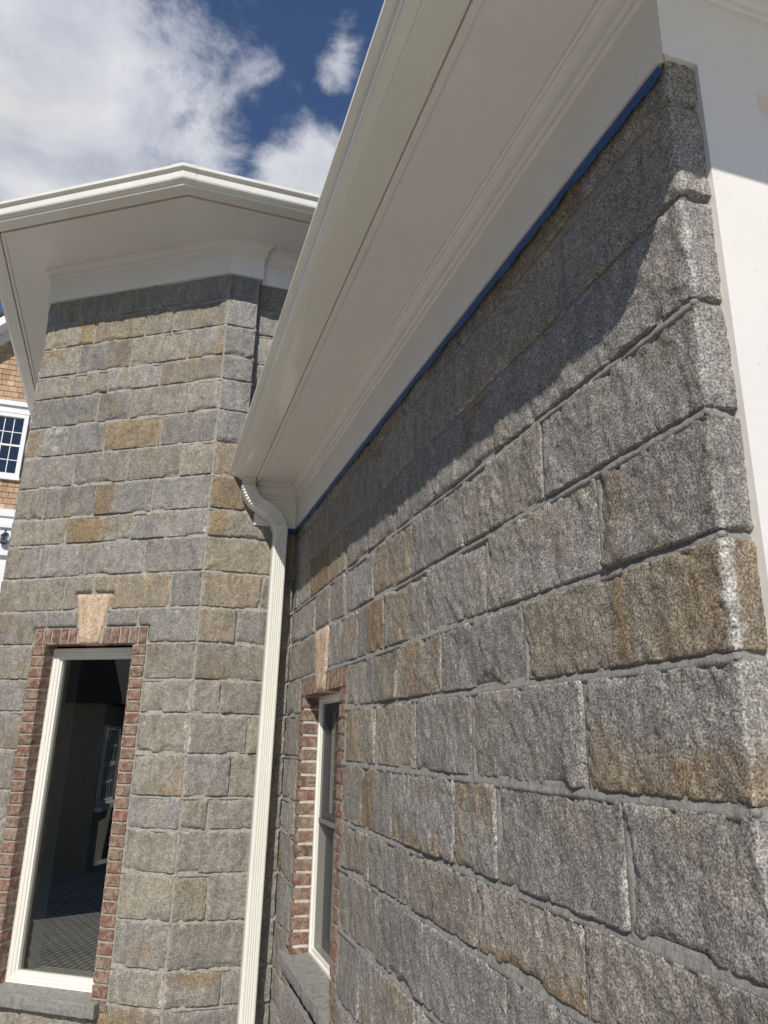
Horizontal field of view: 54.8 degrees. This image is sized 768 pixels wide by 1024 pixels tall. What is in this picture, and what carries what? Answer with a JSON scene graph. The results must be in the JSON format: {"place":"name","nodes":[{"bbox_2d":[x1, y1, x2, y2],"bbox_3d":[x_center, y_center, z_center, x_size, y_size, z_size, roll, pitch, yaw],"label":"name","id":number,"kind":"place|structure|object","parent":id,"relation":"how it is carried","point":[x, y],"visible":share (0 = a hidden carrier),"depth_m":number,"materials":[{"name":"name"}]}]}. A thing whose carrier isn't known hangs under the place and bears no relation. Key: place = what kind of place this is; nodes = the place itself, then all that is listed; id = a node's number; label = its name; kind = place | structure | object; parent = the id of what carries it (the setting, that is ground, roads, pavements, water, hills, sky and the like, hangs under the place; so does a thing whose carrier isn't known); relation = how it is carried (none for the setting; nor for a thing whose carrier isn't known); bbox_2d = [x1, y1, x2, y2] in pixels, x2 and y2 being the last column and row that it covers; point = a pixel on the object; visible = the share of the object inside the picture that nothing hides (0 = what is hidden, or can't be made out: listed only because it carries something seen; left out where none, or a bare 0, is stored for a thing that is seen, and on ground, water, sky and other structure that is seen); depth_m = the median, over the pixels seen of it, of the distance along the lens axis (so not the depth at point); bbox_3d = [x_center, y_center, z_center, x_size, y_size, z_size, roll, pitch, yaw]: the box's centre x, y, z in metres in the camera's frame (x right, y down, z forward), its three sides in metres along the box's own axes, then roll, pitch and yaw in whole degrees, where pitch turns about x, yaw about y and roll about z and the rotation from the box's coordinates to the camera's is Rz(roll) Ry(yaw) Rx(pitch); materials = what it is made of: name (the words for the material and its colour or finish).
{"place":"outdoors","nodes":[
{"label":"outdoors","id":0,"kind":"place"},
{"bbox_2d":[0,312,30,589],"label":"shingled house","id":1,"kind":"structure","parent":0,"point":[15,417],"depth_m":17.12,"materials":[{"name":"brown wood"}]},
{"bbox_2d":[0,529,7,543],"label":"wall lantern","id":2,"kind":"object","parent":1,"relation":"attached to","point":[4,536],"depth_m":16.28,"materials":[{"name":"black metal"}]},
{"bbox_2d":[0,399,29,480],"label":"window","id":3,"kind":"structure","parent":1,"relation":"in","point":[14,415],"depth_m":17.10,"materials":[{"name":"white wood"}]},
{"bbox_2d":[0,0,383,312],"label":"sky","id":4,"kind":"structure","parent":0,"point":[91,90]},
{"label":"ground","id":5,"kind":"structure","parent":0,"visible":0},
{"bbox_2d":[0,162,319,1023],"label":"stone tower","id":6,"kind":"structure","parent":5,"relation":"on","point":[142,310],"depth_m":4.41,"materials":[{"name":"stone"}]},
{"bbox_2d":[5,647,132,992],"bbox_3d":[-1.688,1.650,4.141,0.596,1.748,0.122,-4,-18,16],"label":"window","id":7,"kind":"structure","parent":6,"relation":"in","point":[15,973],"depth_m":4.13,"materials":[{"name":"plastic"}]},
{"bbox_2d":[230,0,767,1023],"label":"stone wing","id":8,"kind":"structure","parent":5,"relation":"on","point":[526,752],"depth_m":1.63,"materials":[{"name":"grey stone"}]},
{"bbox_2d":[236,476,287,1023],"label":"downspout","id":9,"kind":"object","parent":8,"relation":"attached to","point":[256,502],"visible":1,"depth_m":3.93,"materials":[{"name":"metal"}]},
{"bbox_2d":[308,693,340,978],"bbox_3d":[-0.172,1.401,3.287,0.124,1.157,0.717,6,-18,-17],"label":"window","id":10,"kind":"structure","parent":8,"relation":"in","point":[320,917],"depth_m":3.45,"materials":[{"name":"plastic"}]},
{"bbox_2d":[288,64,660,534],"bbox_3d":[-0.037,-0.344,2.892,0.067,0.037,3.384,6,-18,-17],"label":"masking tape","id":11,"kind":"object","parent":8,"relation":"attached to","point":[618,122],"visible":1,"depth_m":1.84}
]}

